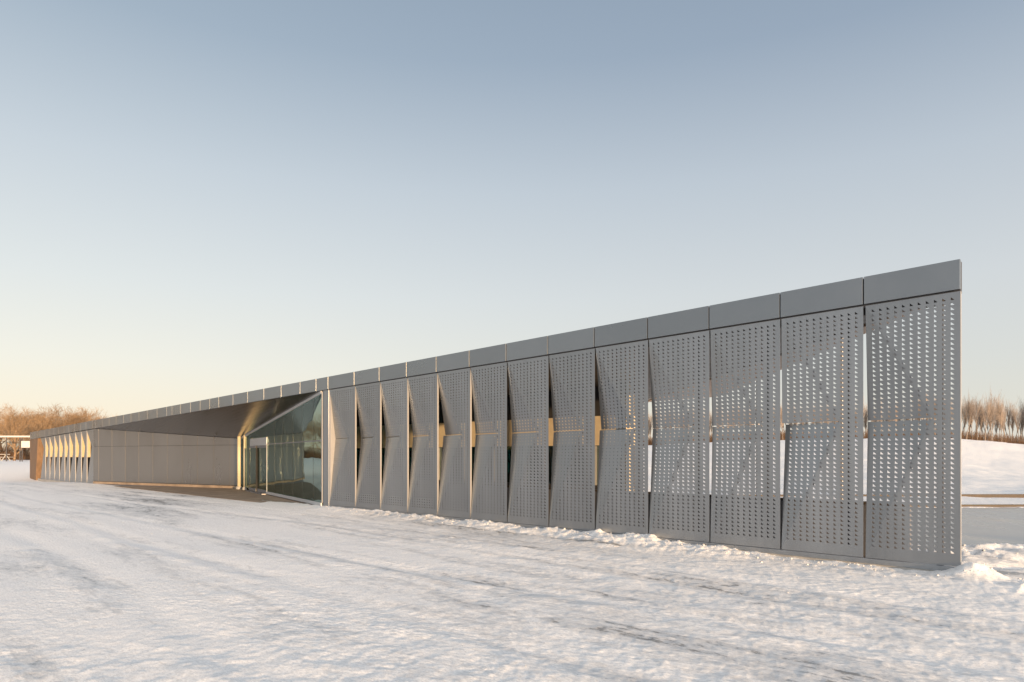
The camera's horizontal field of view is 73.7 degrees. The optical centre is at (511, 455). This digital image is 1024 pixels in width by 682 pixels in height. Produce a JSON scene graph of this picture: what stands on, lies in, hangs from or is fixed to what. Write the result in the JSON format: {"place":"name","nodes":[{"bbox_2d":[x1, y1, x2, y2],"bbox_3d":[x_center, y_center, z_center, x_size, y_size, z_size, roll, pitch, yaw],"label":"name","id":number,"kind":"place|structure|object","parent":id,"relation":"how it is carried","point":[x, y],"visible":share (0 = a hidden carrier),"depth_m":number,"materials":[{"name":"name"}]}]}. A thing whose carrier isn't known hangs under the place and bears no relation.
{"place":"outdoors","nodes":[
{"label":"outdoors","id":0,"kind":"place"},
{"bbox_2d":[0,437,1023,681],"bbox_3d":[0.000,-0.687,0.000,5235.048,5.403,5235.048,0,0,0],"label":"snowy ground","id":1,"kind":"structure","parent":0,"point":[98,583],"depth_m":8.12,"materials":[{"name":"white snow"}]},
{"bbox_2d":[0,443,29,459],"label":"underbrush","id":2,"kind":"object","parent":1,"relation":"on","point":[26,455],"visible":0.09,"depth_m":95.88,"materials":[{"name":"brown plant"}]},
{"bbox_2d":[0,436,29,461],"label":"gateway","id":3,"kind":"object","parent":1,"relation":"on","point":[23,444],"visible":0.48,"depth_m":75.95,"materials":[{"name":"white paint"}]},
{"bbox_2d":[0,409,34,448],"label":"bare tree","id":4,"kind":"object","parent":1,"relation":"on","point":[9,426],"visible":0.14,"depth_m":119.91,"materials":[{"name":"brown plant"}]},
{"bbox_2d":[0,403,51,460],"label":"bare tree","id":5,"kind":"object","parent":1,"relation":"on","point":[15,432],"visible":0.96,"depth_m":83.63,"materials":[{"name":"brown plant"}]},
{"bbox_2d":[5,411,48,442],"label":"bare tree","id":6,"kind":"object","parent":1,"relation":"on","point":[24,431],"visible":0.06,"depth_m":121.51,"materials":[{"name":"brown plant"}]},
{"bbox_2d":[2,415,69,450],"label":"bare tree","id":7,"kind":"object","parent":1,"relation":"on","point":[40,427],"visible":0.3,"depth_m":98.99,"materials":[{"name":"brown plant"}]},
{"bbox_2d":[17,409,81,438],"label":"bare tree","id":8,"kind":"object","parent":1,"relation":"on","point":[36,415],"visible":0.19,"depth_m":116.11,"materials":[{"name":"brown plant"}]},
{"bbox_2d":[20,402,98,439],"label":"bare tree","id":9,"kind":"object","parent":1,"relation":"on","point":[66,419],"visible":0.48,"depth_m":115.34,"materials":[{"name":"brown plant"}]},
{"bbox_2d":[50,407,107,423],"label":"bare tree","id":10,"kind":"object","parent":1,"relation":"on","point":[77,414],"visible":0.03,"depth_m":125.85,"materials":[{"name":"brown plant"}]},
{"bbox_2d":[57,406,113,424],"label":"bare tree","id":11,"kind":"object","parent":1,"relation":"on","point":[95,418],"visible":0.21,"depth_m":124.50,"materials":[{"name":"brown plant"}]},
{"bbox_2d":[30,259,961,570],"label":"pavilion","id":12,"kind":"structure","parent":1,"relation":"on","point":[542,431],"depth_m":13.77,"materials":[{"name":"grey metal"}]},
{"bbox_2d":[246,437,267,494],"bbox_3d":[-11.650,0.444,31.181,0.300,2.501,3.686,0,0,-32],"label":"entrance door","id":13,"kind":"structure","parent":12,"relation":"in","point":[257,452],"depth_m":31.23,"materials":[{"name":"clear glass"}]},
{"bbox_2d":[344,445,621,485],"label":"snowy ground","id":14,"kind":"structure","parent":12,"relation":"in","point":[508,447],"depth_m":24.81,"materials":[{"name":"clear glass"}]},
{"bbox_2d":[37,506,1023,628],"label":"snow clods","id":15,"kind":"object","parent":1,"relation":"on","point":[715,545],"visible":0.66,"depth_m":11.76,"materials":[{"name":"white snow"}]},
{"bbox_2d":[648,413,652,438],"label":"aspen","id":16,"kind":"object","parent":1,"relation":"on","point":[650,426],"visible":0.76,"depth_m":123.23,"materials":[{"name":"brown plant"}]},
{"bbox_2d":[643,429,1023,444],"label":"crest brush","id":17,"kind":"object","parent":1,"relation":"on","point":[970,436],"visible":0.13,"depth_m":116.10,"materials":[{"name":"brown plant"}]},
{"bbox_2d":[863,405,867,432],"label":"aspen","id":18,"kind":"object","parent":1,"relation":"on","point":[866,415],"visible":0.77,"depth_m":124.55,"materials":[{"name":"brown plant"}]},
{"bbox_2d":[863,410,868,427],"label":"aspen","id":19,"kind":"object","parent":1,"relation":"on","point":[865,421],"visible":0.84,"depth_m":124.05,"materials":[{"name":"brown plant"}]},
{"bbox_2d":[749,494,1023,497],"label":"timber kerb","id":20,"kind":"structure","parent":1,"relation":"on","point":[998,495],"depth_m":28.17,"materials":[{"name":"brown wood"}]},
{"bbox_2d":[961,405,965,422],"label":"aspen","id":21,"kind":"object","parent":1,"relation":"on","point":[962,414],"visible":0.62,"depth_m":116.28,"materials":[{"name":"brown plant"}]},
{"bbox_2d":[961,398,971,428],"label":"aspen","id":22,"kind":"object","parent":1,"relation":"on","point":[966,413],"visible":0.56,"depth_m":115.16,"materials":[{"name":"brown plant"}]},
{"bbox_2d":[911,504,1023,506],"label":"timber kerb","id":23,"kind":"structure","parent":1,"relation":"on","point":[992,505],"depth_m":22.72,"materials":[{"name":"brown wood"}]},
{"bbox_2d":[963,386,975,438],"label":"aspen","id":24,"kind":"object","parent":1,"relation":"on","point":[969,409],"visible":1,"depth_m":113.99,"materials":[{"name":"brown plant"}]},
{"bbox_2d":[966,400,981,433],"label":"aspen","id":25,"kind":"object","parent":1,"relation":"on","point":[972,414],"visible":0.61,"depth_m":116.29,"materials":[{"name":"brown plant"}]},
{"bbox_2d":[969,399,980,439],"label":"aspen","id":26,"kind":"object","parent":1,"relation":"on","point":[974,415],"visible":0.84,"depth_m":115.32,"materials":[{"name":"brown plant"}]},
{"bbox_2d":[970,393,983,438],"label":"aspen","id":27,"kind":"object","parent":1,"relation":"on","point":[979,412],"visible":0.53,"depth_m":118.03,"materials":[{"name":"brown plant"}]},
{"bbox_2d":[977,400,986,433],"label":"aspen","id":28,"kind":"object","parent":1,"relation":"on","point":[981,420],"visible":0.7,"depth_m":118.67,"materials":[{"name":"brown plant"}]},
{"bbox_2d":[979,394,992,440],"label":"aspen","id":29,"kind":"object","parent":1,"relation":"on","point":[986,413],"visible":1,"depth_m":112.28,"materials":[{"name":"brown plant"}]},
{"bbox_2d":[985,406,994,434],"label":"aspen","id":30,"kind":"object","parent":1,"relation":"on","point":[990,420],"visible":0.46,"depth_m":114.70,"materials":[{"name":"brown plant"}]},
{"bbox_2d":[982,389,1001,440],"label":"aspen","id":31,"kind":"object","parent":1,"relation":"on","point":[991,407],"visible":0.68,"depth_m":115.16,"materials":[{"name":"brown plant"}]},
{"bbox_2d":[989,401,998,440],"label":"aspen","id":32,"kind":"object","parent":1,"relation":"on","point":[993,414],"visible":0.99,"depth_m":112.43,"materials":[{"name":"brown plant"}]},
{"bbox_2d":[994,406,1004,435],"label":"aspen","id":33,"kind":"object","parent":1,"relation":"on","point":[997,421],"visible":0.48,"depth_m":118.31,"materials":[{"name":"brown plant"}]},
{"bbox_2d":[997,413,1003,441],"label":"aspen","id":34,"kind":"object","parent":1,"relation":"on","point":[1000,423],"visible":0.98,"depth_m":114.40,"materials":[{"name":"brown plant"}]},
{"bbox_2d":[993,392,1008,441],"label":"aspen","id":35,"kind":"object","parent":1,"relation":"on","point":[999,409],"visible":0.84,"depth_m":115.47,"materials":[{"name":"brown plant"}]},
{"bbox_2d":[1001,399,1006,434],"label":"aspen","id":36,"kind":"object","parent":1,"relation":"on","point":[1004,417],"visible":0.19,"depth_m":120.10,"materials":[{"name":"brown plant"}]},
{"bbox_2d":[999,405,1009,431],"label":"aspen","id":37,"kind":"object","parent":1,"relation":"on","point":[1003,419],"visible":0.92,"depth_m":115.13,"materials":[{"name":"brown plant"}]},
{"bbox_2d":[1000,400,1017,435],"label":"aspen","id":38,"kind":"object","parent":1,"relation":"on","point":[1009,410],"visible":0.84,"depth_m":120.32,"materials":[{"name":"brown plant"}]},
{"bbox_2d":[1006,405,1014,426],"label":"aspen","id":39,"kind":"object","parent":1,"relation":"on","point":[1011,415],"visible":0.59,"depth_m":119.57,"materials":[{"name":"brown plant"}]},
{"bbox_2d":[1007,408,1018,440],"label":"aspen","id":40,"kind":"object","parent":1,"relation":"on","point":[1013,425],"visible":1,"depth_m":116.93,"materials":[{"name":"brown plant"}]},
{"bbox_2d":[1010,408,1020,439],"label":"aspen","id":41,"kind":"object","parent":1,"relation":"on","point":[1016,422],"visible":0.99,"depth_m":116.15,"materials":[{"name":"brown plant"}]},
{"bbox_2d":[1014,407,1023,439],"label":"aspen","id":42,"kind":"object","parent":1,"relation":"on","point":[1020,421],"visible":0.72,"depth_m":119.42,"materials":[{"name":"brown plant"}]},
{"bbox_2d":[1017,411,1023,433],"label":"aspen","id":43,"kind":"object","parent":1,"relation":"on","point":[1022,423],"visible":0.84,"depth_m":119.79,"materials":[{"name":"brown plant"}]},
{"bbox_2d":[1019,397,1023,438],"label":"aspen","id":44,"kind":"object","parent":1,"relation":"on","point":[1021,415],"visible":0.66,"depth_m":124.36,"materials":[{"name":"brown plant"}]},
{"bbox_2d":[0,0,1023,450],"label":"sky","id":45,"kind":"structure","parent":0,"point":[200,199],"materials":[{"name":"blue"}]},
{"bbox_2d":[911,507,1023,546],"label":"ice rink","id":46,"kind":"structure","parent":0,"point":[998,525],"depth_m":16.72,"materials":[{"name":"white ice"}]}
]}

